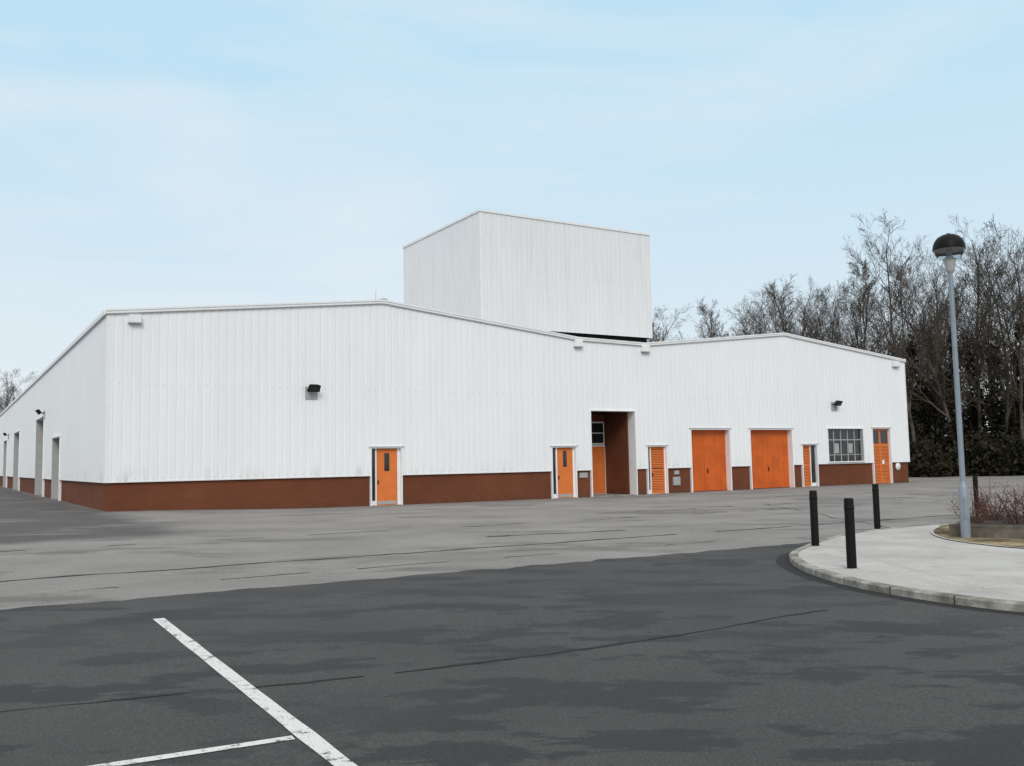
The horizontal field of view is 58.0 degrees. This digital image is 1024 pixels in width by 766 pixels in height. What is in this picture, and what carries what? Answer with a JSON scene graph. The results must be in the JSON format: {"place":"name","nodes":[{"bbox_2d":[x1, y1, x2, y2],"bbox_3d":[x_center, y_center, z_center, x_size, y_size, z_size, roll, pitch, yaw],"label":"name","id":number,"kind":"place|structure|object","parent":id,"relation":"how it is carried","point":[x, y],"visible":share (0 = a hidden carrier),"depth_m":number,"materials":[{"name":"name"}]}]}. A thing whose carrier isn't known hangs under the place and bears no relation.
{"place":"outdoors","nodes":[
{"label":"outdoors","id":0,"kind":"place"},
{"bbox_2d":[396,448,399,503],"bbox_3d":[-5.123,4.315,41.675,0.136,2.736,0.070,2,-6,-31],"label":"door frame","id":1,"kind":"object","parent":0,"point":[398,475],"visible":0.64,"depth_m":41.65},
{"bbox_2d":[403,212,479,317],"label":"tower left cladding","id":2,"kind":"structure","parent":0,"point":[441,271],"depth_m":53.88,"materials":[{"name":"metal"}]},
{"bbox_2d":[403,209,478,247],"bbox_3d":[-4.395,-9.102,54.987,0.046,0.130,9.906,2,-6,-32],"label":"tower coping","id":3,"kind":"object","parent":2,"relation":"attached to","point":[445,226],"visible":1,"depth_m":54.46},
{"bbox_2d":[479,211,482,317],"bbox_3d":[-1.679,-6.257,50.545,0.112,6.370,0.010,2,-6,-32],"label":"tower corner flashing","id":4,"kind":"object","parent":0,"point":[481,266],"visible":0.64,"depth_m":50.55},
{"bbox_2d":[0,542,1023,765],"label":"asphalt car park","id":5,"kind":"structure","parent":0,"point":[850,678],"depth_m":7.06,"materials":[{"name":"asphalt"}]},
{"bbox_2d":[0,692,187,711],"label":"asphalt seam","id":6,"kind":"object","parent":5,"relation":"on","point":[111,700],"visible":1,"depth_m":6.41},
{"bbox_2d":[90,735,294,765],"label":"parking line","id":7,"kind":"object","parent":5,"relation":"on","point":[183,753],"visible":1,"depth_m":5.19,"materials":[{"name":"paint"}]},
{"bbox_2d":[153,618,357,765],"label":"parking line","id":8,"kind":"object","parent":5,"relation":"on","point":[316,742],"visible":1,"depth_m":6.21,"materials":[{"name":"paint"}]},
{"bbox_2d":[254,609,827,687],"bbox_3d":[0.785,2.298,8.154,6.123,0.032,0.284,2,-6,-31],"label":"asphalt seam","id":9,"kind":"object","parent":5,"relation":"on","point":[533,655],"visible":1,"depth_m":7.68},
{"bbox_2d":[0,475,1023,609],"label":"weathered tarmac yard","id":10,"kind":"structure","parent":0,"point":[47,537],"depth_m":21.48,"materials":[{"name":"asphalt"}]},
{"bbox_2d":[3,442,6,486],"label":"side jamb","id":11,"kind":"object","parent":10,"relation":"on","point":[4,465],"visible":0.29,"depth_m":92.91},
{"bbox_2d":[13,434,18,489],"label":"side jamb","id":12,"kind":"object","parent":10,"relation":"on","point":[15,461],"visible":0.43,"depth_m":79.82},
{"bbox_2d":[35,421,42,494],"bbox_3d":[-31.233,5.139,61.137,0.545,5.300,0.070,2,-6,-32],"label":"side jamb","id":13,"kind":"object","parent":10,"relation":"on","point":[38,457],"visible":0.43,"depth_m":61.09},
{"bbox_2d":[0,476,106,511],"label":"side plinth","id":14,"kind":"structure","parent":10,"relation":"on","point":[90,494],"depth_m":43.14,"materials":[{"name":"red brick"}]},
{"bbox_2d":[51,439,58,498],"bbox_3d":[-25.566,5.019,51.912,0.545,3.770,0.070,2,-6,-32],"label":"side jamb","id":15,"kind":"object","parent":10,"relation":"on","point":[55,470],"visible":0.43,"depth_m":51.85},
{"bbox_2d":[369,448,371,505],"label":"jamb","id":16,"kind":"object","parent":10,"relation":"on","point":[370,480],"visible":0.64,"depth_m":40.82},
{"bbox_2d":[376,449,396,504],"bbox_3d":[-5.619,4.198,41.389,1.010,2.498,0.046,2,-6,-32],"label":"door leaf","id":17,"kind":"object","parent":16,"relation":"attached to","point":[387,488],"visible":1,"depth_m":41.36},
{"bbox_2d":[400,448,402,504],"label":"jamb","id":18,"kind":"object","parent":10,"relation":"on","point":[401,476],"visible":0.64,"depth_m":41.61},
{"bbox_2d":[0,511,1005,581],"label":"tarmac joint","id":19,"kind":"object","parent":10,"relation":"on","point":[407,553],"visible":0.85,"depth_m":16.61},
{"bbox_2d":[551,447,553,498],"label":"jamb","id":20,"kind":"object","parent":10,"relation":"on","point":[552,494],"visible":0.64,"depth_m":45.86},
{"bbox_2d":[557,448,572,497],"bbox_3d":[2.650,4.509,46.461,0.960,2.493,0.045,2,-6,-32],"label":"door leaf","id":21,"kind":"object","parent":20,"relation":"attached to","point":[565,481],"visible":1,"depth_m":46.43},
{"bbox_2d":[574,447,577,497],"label":"jamb","id":22,"kind":"object","parent":10,"relation":"on","point":[575,469],"visible":0.64,"depth_m":46.65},
{"bbox_2d":[591,414,604,444],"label":"recess back wall","id":23,"kind":"structure","parent":10,"relation":"on","point":[597,417],"depth_m":50.85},
{"bbox_2d":[591,423,602,442],"bbox_3d":[4.492,2.740,50.535,1.220,1.090,0.021,2,-6,-31],"label":"recess window","id":24,"kind":"structure","parent":23,"relation":"in","point":[597,428],"depth_m":50.64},
{"bbox_2d":[651,448,663,490],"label":"louvre slats","id":25,"kind":"object","parent":10,"relation":"on","point":[658,466],"visible":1,"depth_m":49.62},
{"bbox_2d":[651,449,663,491],"bbox_3d":[7.795,4.684,49.640,0.860,2.417,0.020,2,-6,-32],"label":"louvre back","id":26,"kind":"object","parent":25,"relation":"attached to","point":[657,468],"visible":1,"depth_m":49.64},
{"bbox_2d":[665,447,668,492],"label":"jamb","id":27,"kind":"object","parent":10,"relation":"on","point":[666,471],"visible":0.64,"depth_m":49.79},
{"bbox_2d":[690,430,692,491],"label":"jamb","id":28,"kind":"object","parent":10,"relation":"on","point":[691,475],"visible":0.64,"depth_m":50.71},
{"bbox_2d":[725,430,732,489],"bbox_3d":[12.281,4.500,52.429,0.070,3.670,0.415,2,-6,-32],"label":"jamb","id":29,"kind":"object","parent":10,"relation":"on","point":[728,459],"visible":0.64,"depth_m":52.38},
{"bbox_2d":[749,430,752,488],"bbox_3d":[13.644,4.540,53.266,0.070,3.680,0.415,2,-6,-32],"label":"jamb","id":30,"kind":"object","parent":10,"relation":"on","point":[751,480],"visible":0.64,"depth_m":53.09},
{"bbox_2d":[787,430,794,486],"bbox_3d":[16.625,4.639,55.096,0.070,3.680,0.415,2,-6,-32],"label":"jamb","id":31,"kind":"object","parent":10,"relation":"on","point":[791,458],"visible":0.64,"depth_m":55.05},
{"bbox_2d":[803,447,809,483],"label":"louvre slats","id":32,"kind":"object","parent":10,"relation":"on","point":[806,464],"visible":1,"depth_m":55.73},
{"bbox_2d":[814,445,818,485],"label":"jamb","id":33,"kind":"object","parent":10,"relation":"on","point":[816,464],"visible":0.64,"depth_m":56.07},
{"bbox_2d":[874,447,880,481],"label":"louvre slats","id":34,"kind":"object","parent":10,"relation":"on","point":[878,472],"visible":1,"depth_m":59.18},
{"bbox_2d":[822,250,934,354],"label":"bare tree","id":35,"kind":"object","parent":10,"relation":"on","point":[864,298],"visible":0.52,"depth_m":85.48,"materials":[{"name":"brown plant"}]},
{"bbox_2d":[881,447,888,480],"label":"louvre slats","id":36,"kind":"object","parent":10,"relation":"on","point":[883,469],"visible":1,"depth_m":59.58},
{"bbox_2d":[887,429,892,482],"bbox_3d":[24.468,4.850,59.815,0.060,3.760,0.245,2,-6,-32],"label":"jamb","id":37,"kind":"object","parent":10,"relation":"on","point":[890,457],"visible":0.64,"depth_m":59.76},
{"bbox_2d":[776,546,1023,614],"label":"gutter grime","id":38,"kind":"object","parent":10,"relation":"on","point":[782,561],"visible":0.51,"depth_m":11.21,"materials":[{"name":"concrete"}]},
{"bbox_2d":[789,523,1023,611],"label":"kerb","id":39,"kind":"structure","parent":10,"relation":"on","point":[796,560],"depth_m":10.77,"materials":[{"name":"concrete"}]},
{"bbox_2d":[839,325,1023,449],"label":"distant trees","id":40,"kind":"object","parent":10,"relation":"on","point":[963,403],"visible":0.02,"depth_m":109.85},
{"bbox_2d":[905,321,1023,476],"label":"undergrowth","id":41,"kind":"object","parent":10,"relation":"on","point":[932,455],"visible":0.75,"depth_m":81.47,"materials":[{"name":"green plant"}]},
{"bbox_2d":[972,476,979,510],"bbox_3d":[13.262,3.172,26.406,0.198,1.020,0.198,-1,-5,0],"label":"bollard","id":42,"kind":"object","parent":10,"relation":"on","point":[975,481],"visible":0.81,"depth_m":26.37,"materials":[{"name":"black paint"}]},
{"bbox_2d":[0,0,1023,426],"label":"sky","id":43,"kind":"structure","parent":0,"point":[154,153],"materials":[{"name":"blue"}]},
{"bbox_2d":[480,211,652,337],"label":"tower front cladding","id":44,"kind":"structure","parent":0,"point":[549,275],"depth_m":53.48,"materials":[{"name":"metal"}]},
{"bbox_2d":[479,209,650,235],"bbox_3d":[3.369,-9.338,53.933,12.160,0.130,0.046,2,-6,-32],"label":"tower coping","id":45,"kind":"object","parent":44,"relation":"attached to","point":[553,220],"visible":1,"depth_m":53.66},
{"bbox_2d":[589,411,592,496],"bbox_3d":[3.928,3.752,47.423,0.060,4.630,0.545,2,-6,-32],"label":"recess jamb","id":46,"kind":"object","parent":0,"point":[591,479],"visible":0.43,"depth_m":47.18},
{"bbox_2d":[592,446,605,492],"bbox_3d":[4.552,4.737,50.368,1.300,2.540,0.040,2,-6,-31],"label":"recess door","id":47,"kind":"structure","parent":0,"point":[598,467],"depth_m":50.47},
{"bbox_2d":[604,412,629,493],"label":"recess right wall","id":48,"kind":"structure","parent":0,"point":[616,452],"depth_m":49.97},
{"bbox_2d":[628,411,637,494],"bbox_3d":[6.410,3.837,48.976,0.060,4.630,0.595,2,-6,-32],"label":"recess jamb","id":49,"kind":"object","parent":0,"point":[633,473],"visible":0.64,"depth_m":48.93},
{"bbox_2d":[692,430,699,488],"bbox_3d":[10.229,4.314,51.386,0.405,3.379,0.046,2,-6,-31],"label":"shutter panel","id":50,"kind":"object","parent":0,"point":[696,459],"visible":1,"depth_m":51.37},
{"bbox_2d":[698,430,704,488],"bbox_3d":[10.578,4.326,51.604,0.405,3.379,0.040,2,-6,-32],"label":"shutter panel","id":51,"kind":"object","parent":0,"point":[701,459],"visible":1,"depth_m":51.59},
{"bbox_2d":[703,430,710,488],"bbox_3d":[10.930,4.337,51.817,0.405,3.379,0.046,2,-6,-32],"label":"shutter panel","id":52,"kind":"object","parent":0,"point":[706,458],"visible":1,"depth_m":51.80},
{"bbox_2d":[709,430,715,487],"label":"shutter panel","id":53,"kind":"object","parent":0,"point":[712,459],"visible":1,"depth_m":52.02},
{"bbox_2d":[714,430,721,487],"bbox_3d":[11.631,4.361,52.247,0.405,3.379,0.046,2,-6,-32],"label":"shutter panel","id":54,"kind":"object","parent":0,"point":[717,457],"visible":1,"depth_m":52.23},
{"bbox_2d":[719,430,726,487],"bbox_3d":[11.980,4.372,52.465,0.405,3.379,0.040,2,-6,-32],"label":"shutter panel","id":55,"kind":"object","parent":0,"point":[723,460],"visible":1,"depth_m":52.45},
{"bbox_2d":[751,430,758,485],"bbox_3d":[14.127,4.433,53.780,0.423,3.378,0.046,2,-6,-32],"label":"shutter panel","id":56,"kind":"object","parent":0,"point":[754,456],"visible":0.87,"depth_m":53.76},
{"bbox_2d":[756,430,763,485],"bbox_3d":[14.491,4.445,54.007,0.423,3.378,0.040,2,-6,-32],"label":"shutter panel","id":57,"kind":"object","parent":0,"point":[760,458],"visible":1,"depth_m":53.99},
{"bbox_2d":[761,430,768,485],"bbox_3d":[14.858,4.457,54.229,0.423,3.378,0.046,2,-6,-31],"label":"shutter panel","id":58,"kind":"object","parent":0,"point":[765,459],"visible":1,"depth_m":54.21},
{"bbox_2d":[767,430,773,485],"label":"shutter panel","id":59,"kind":"object","parent":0,"point":[770,457],"visible":1,"depth_m":54.44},
{"bbox_2d":[772,430,778,484],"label":"shutter panel","id":60,"kind":"object","parent":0,"point":[775,457],"visible":1,"depth_m":54.66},
{"bbox_2d":[777,430,783,484],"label":"shutter panel","id":61,"kind":"object","parent":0,"point":[780,457],"visible":1,"depth_m":54.89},
{"bbox_2d":[782,430,788,484],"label":"shutter panel","id":62,"kind":"object","parent":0,"point":[785,457],"visible":1,"depth_m":55.10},
{"bbox_2d":[872,484,880,528],"bbox_3d":[7.822,2.675,19.833,0.198,1.020,0.198,-1,-5,0],"label":"bollard","id":63,"kind":"object","parent":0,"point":[876,504],"visible":0.97,"depth_m":19.79,"materials":[{"name":"black paint"}]},
{"bbox_2d":[798,524,1023,600],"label":"pavement","id":64,"kind":"structure","parent":0,"point":[921,557],"depth_m":13.40,"materials":[{"name":"concrete"}]},
{"bbox_2d":[809,490,820,546],"bbox_3d":[5.286,2.390,16.158,0.198,1.020,0.198,-1,-5,0],"label":"bollard","id":65,"kind":"object","parent":64,"relation":"on","point":[814,518],"visible":0.98,"depth_m":16.11,"materials":[{"name":"black paint"}]},
{"bbox_2d":[844,498,858,568],"bbox_3d":[4.681,2.104,12.781,0.198,1.020,0.198,-1,-5,0],"label":"bollard","id":66,"kind":"object","parent":64,"relation":"on","point":[850,538],"visible":0.94,"depth_m":12.73,"materials":[{"name":"black paint"}]},
{"bbox_2d":[932,233,970,537],"bbox_3d":[8.452,0.032,17.546,0.584,5.855,0.584,-1,-5,0],"label":"street lamp","id":67,"kind":"object","parent":64,"relation":"on","point":[948,249],"visible":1,"depth_m":17.52,"materials":[{"name":"metal"}]},
{"bbox_2d":[963,498,969,518],"bbox_3d":[8.496,2.343,17.261,0.100,0.400,0.008,-1,-5,0],"label":"access door","id":68,"kind":"structure","parent":67,"relation":"in","point":[966,500],"depth_m":17.26,"materials":[{"name":"grey paint"}]},
{"bbox_2d":[933,525,1023,547],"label":"gravel bed","id":69,"kind":"object","parent":64,"relation":"on","point":[942,530],"visible":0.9,"depth_m":16.76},
{"bbox_2d":[949,515,1023,537],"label":"planter bed","id":70,"kind":"object","parent":69,"relation":"on","point":[987,528],"visible":0.57,"depth_m":17.22,"materials":[{"name":"soil"}]},
{"bbox_2d":[946,488,1001,523],"bbox_3d":[9.240,2.499,18.451,1.059,0.849,1.025,-4,-6,31],"label":"shrub","id":71,"kind":"object","parent":70,"relation":"in","point":[986,515],"visible":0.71,"depth_m":18.41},
{"bbox_2d":[955,478,1019,520],"bbox_3d":[10.051,2.494,19.325,1.266,1.049,1.308,1,-5,-28],"label":"shrub","id":72,"kind":"object","parent":70,"relation":"in","point":[990,513],"visible":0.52,"depth_m":19.22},
{"bbox_2d":[972,480,1023,523],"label":"shrub","id":73,"kind":"object","parent":70,"relation":"in","point":[1009,515],"visible":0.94,"depth_m":18.18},
{"bbox_3d":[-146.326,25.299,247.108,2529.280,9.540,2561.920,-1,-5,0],"label":"ground","id":74,"kind":"structure","parent":0,"visible":0},
{"bbox_2d":[0,368,38,411],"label":"bare tree","id":75,"kind":"object","parent":74,"relation":"on","point":[14,389],"visible":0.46,"depth_m":131.82,"materials":[{"name":"brown plant"}]},
{"bbox_2d":[647,303,703,341],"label":"bare tree","id":76,"kind":"object","parent":74,"relation":"on","point":[663,338],"visible":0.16,"depth_m":90.53,"materials":[{"name":"brown plant"}]},
{"bbox_2d":[693,298,754,337],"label":"bare tree","id":77,"kind":"object","parent":74,"relation":"on","point":[711,333],"visible":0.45,"depth_m":91.58,"materials":[{"name":"brown plant"}]},
{"bbox_2d":[724,298,761,334],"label":"bare tree","id":78,"kind":"object","parent":74,"relation":"on","point":[740,314],"visible":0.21,"depth_m":102.41,"materials":[{"name":"brown plant"}]},
{"bbox_2d":[739,274,804,334],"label":"bare tree","id":79,"kind":"object","parent":74,"relation":"on","point":[773,314],"visible":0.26,"depth_m":95.85,"materials":[{"name":"brown plant"}]},
{"bbox_2d":[735,278,820,336],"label":"bare tree","id":80,"kind":"object","parent":74,"relation":"on","point":[760,319],"visible":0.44,"depth_m":91.50,"materials":[{"name":"brown plant"}]},
{"bbox_2d":[762,282,837,338],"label":"bare tree","id":81,"kind":"object","parent":74,"relation":"on","point":[786,318],"visible":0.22,"depth_m":99.03,"materials":[{"name":"brown plant"}]},
{"bbox_2d":[777,274,834,341],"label":"bare tree","id":82,"kind":"object","parent":74,"relation":"on","point":[797,307],"visible":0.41,"depth_m":94.10,"materials":[{"name":"brown plant"}]},
{"bbox_2d":[772,289,858,343],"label":"bare tree","id":83,"kind":"object","parent":74,"relation":"on","point":[811,311],"visible":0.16,"depth_m":103.47,"materials":[{"name":"brown plant"}]},
{"bbox_2d":[785,282,871,349],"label":"bare tree","id":84,"kind":"object","parent":74,"relation":"on","point":[819,324],"visible":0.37,"depth_m":91.52,"materials":[{"name":"brown plant"}]},
{"bbox_2d":[799,273,860,346],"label":"bare tree","id":85,"kind":"object","parent":74,"relation":"on","point":[833,326],"visible":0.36,"depth_m":93.86,"materials":[{"name":"brown plant"}]},
{"bbox_2d":[808,276,908,379],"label":"bare tree","id":86,"kind":"object","parent":74,"relation":"on","point":[838,330],"visible":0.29,"depth_m":93.84,"materials":[{"name":"brown plant"}]},
{"bbox_2d":[834,208,956,448],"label":"bare tree","id":87,"kind":"object","parent":74,"relation":"on","point":[880,308],"visible":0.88,"depth_m":81.97,"materials":[{"name":"brown plant"}]},
{"bbox_2d":[841,265,980,406],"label":"bare tree","id":88,"kind":"object","parent":74,"relation":"on","point":[910,272],"visible":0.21,"depth_m":97.44,"materials":[{"name":"brown plant"}]},
{"bbox_2d":[853,254,1000,452],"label":"bare tree","id":89,"kind":"object","parent":74,"relation":"on","point":[933,368],"visible":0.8,"depth_m":82.63,"materials":[{"name":"brown plant"}]},
{"bbox_2d":[900,270,975,435],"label":"bare tree","id":90,"kind":"object","parent":74,"relation":"on","point":[964,284],"visible":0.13,"depth_m":98.69,"materials":[{"name":"brown plant"}]},
{"bbox_2d":[897,242,983,437],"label":"bare tree","id":91,"kind":"object","parent":74,"relation":"on","point":[939,311],"visible":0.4,"depth_m":87.12,"materials":[{"name":"brown plant"}]},
{"bbox_2d":[917,235,1023,440],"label":"bare tree","id":92,"kind":"object","parent":74,"relation":"on","point":[1007,410],"visible":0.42,"depth_m":85.98,"materials":[{"name":"brown plant"}]},
{"bbox_2d":[920,214,1023,442],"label":"bare tree","id":93,"kind":"object","parent":74,"relation":"on","point":[978,350],"visible":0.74,"depth_m":82.67,"materials":[{"name":"brown plant"}]},
{"bbox_2d":[943,249,1023,433],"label":"bare tree","id":94,"kind":"object","parent":74,"relation":"on","point":[989,329],"visible":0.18,"depth_m":98.44,"materials":[{"name":"brown plant"}]},
{"bbox_2d":[947,240,1023,412],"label":"bare tree","id":95,"kind":"object","parent":74,"relation":"on","point":[986,299],"visible":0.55,"depth_m":84.20,"materials":[{"name":"brown plant"}]},
{"bbox_2d":[970,221,1023,445],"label":"bare tree","id":96,"kind":"object","parent":74,"relation":"on","point":[1019,391],"visible":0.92,"depth_m":79.54,"materials":[{"name":"brown plant"}]},
{"bbox_2d":[975,273,1023,407],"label":"bare tree","id":97,"kind":"object","parent":74,"relation":"on","point":[1005,325],"visible":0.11,"depth_m":98.20,"materials":[{"name":"brown plant"}]},
{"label":"roof","id":98,"kind":"object","parent":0,"visible":0},
{"bbox_2d":[0,315,106,481],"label":"side cladding","id":99,"kind":"structure","parent":98,"relation":"attached to","point":[65,393],"depth_m":45.57,"materials":[{"name":"metal"}]},
{"bbox_2d":[107,304,908,481],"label":"front cladding","id":100,"kind":"structure","parent":99,"relation":"attached to","point":[206,394],"depth_m":42.60,"materials":[{"name":"metal"}]},
{"bbox_2d":[104,314,109,481],"bbox_3d":[-15.528,0.561,35.449,0.112,6.460,0.010,2,-6,-32],"label":"corner flashing","id":101,"kind":"object","parent":100,"relation":"attached to","point":[107,401],"visible":1,"depth_m":35.44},
{"bbox_2d":[305,384,320,398],"bbox_3d":[-8.498,0.369,39.508,0.541,0.623,0.477,2,-6,-32],"label":"floodlight","id":102,"kind":"object","parent":100,"relation":"attached to","point":[312,391],"visible":1,"depth_m":39.55,"materials":[{"name":"black paint"}]},
{"bbox_2d":[105,301,905,361],"bbox_3d":[5.173,-2.675,48.571,49.020,1.402,0.190,2,-6,-32],"label":"verge flashing","id":103,"kind":"object","parent":100,"relation":"attached to","point":[344,303],"visible":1,"depth_m":43.75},
{"bbox_2d":[106,299,905,361],"bbox_3d":[5.228,-2.748,48.485,49.020,1.312,0.024,2,-6,-32],"label":"verge lip","id":104,"kind":"object","parent":103,"relation":"attached to","point":[471,317],"visible":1,"depth_m":43.67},
{"bbox_2d":[828,429,860,460],"bbox_3d":[20.705,3.870,57.661,3.220,2.010,0.020,2,-6,-32],"label":"window glass","id":105,"kind":"object","parent":100,"relation":"attached to","point":[844,443],"visible":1,"depth_m":57.67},
{"bbox_2d":[903,362,909,460],"bbox_3d":[26.054,1.897,60.978,0.112,6.540,0.010,2,-6,-32],"label":"corner flashing","id":106,"kind":"object","parent":100,"relation":"attached to","point":[906,411],"visible":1,"depth_m":60.97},
{"bbox_2d":[0,310,106,415],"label":"side gutter","id":107,"kind":"object","parent":98,"relation":"attached to","point":[100,317],"visible":1,"depth_m":47.07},
{"bbox_2d":[551,331,646,342],"bbox_3d":[0.898,-1.828,57.553,11.560,1.570,9.400,2,-6,-32],"label":"tower base","id":108,"kind":"object","parent":98,"relation":"attached to","point":[626,338],"visible":0.07,"depth_m":55.10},
{"label":"right plinth","id":109,"kind":"object","parent":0,"visible":0},
{"bbox_2d":[106,461,908,511],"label":"front plinth","id":110,"kind":"structure","parent":109,"relation":"attached to","point":[294,493],"depth_m":40.62,"materials":[{"name":"red brick"}]},
{"bbox_2d":[104,476,354,482],"bbox_3d":[-10.899,3.951,38.025,10.856,0.026,0.109,2,-6,-32],"label":"drip flashing","id":111,"kind":"object","parent":110,"relation":"attached to","point":[227,479],"visible":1,"depth_m":37.54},
{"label":"sidelight panel","id":112,"kind":"object","parent":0,"visible":0},
{"bbox_2d":[372,449,374,500],"bbox_3d":[-6.188,4.090,41.051,0.200,2.278,0.030,2,-6,-32],"label":"glazed sidelight","id":113,"kind":"object","parent":112,"relation":"on","point":[373,474],"visible":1,"depth_m":41.05,"materials":[{"name":"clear glass"}]},
{"label":"sidelight panel","id":114,"kind":"object","parent":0,"visible":0},
{"bbox_2d":[553,448,555,493],"bbox_3d":[2.067,4.401,46.115,0.240,2.273,0.030,2,-6,-32],"label":"glazed sidelight","id":115,"kind":"object","parent":114,"relation":"on","point":[554,479],"visible":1,"depth_m":46.12,"materials":[{"name":"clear glass"}]},
{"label":"sidelight panel","id":116,"kind":"object","parent":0,"visible":0},
{"bbox_2d":[810,446,815,482],"bbox_3d":[18.236,4.926,56.042,0.400,2.234,0.030,2,-6,-32],"label":"glazed sidelight","id":117,"kind":"object","parent":116,"relation":"on","point":[813,464],"visible":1,"depth_m":56.04,"materials":[{"name":"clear glass"}]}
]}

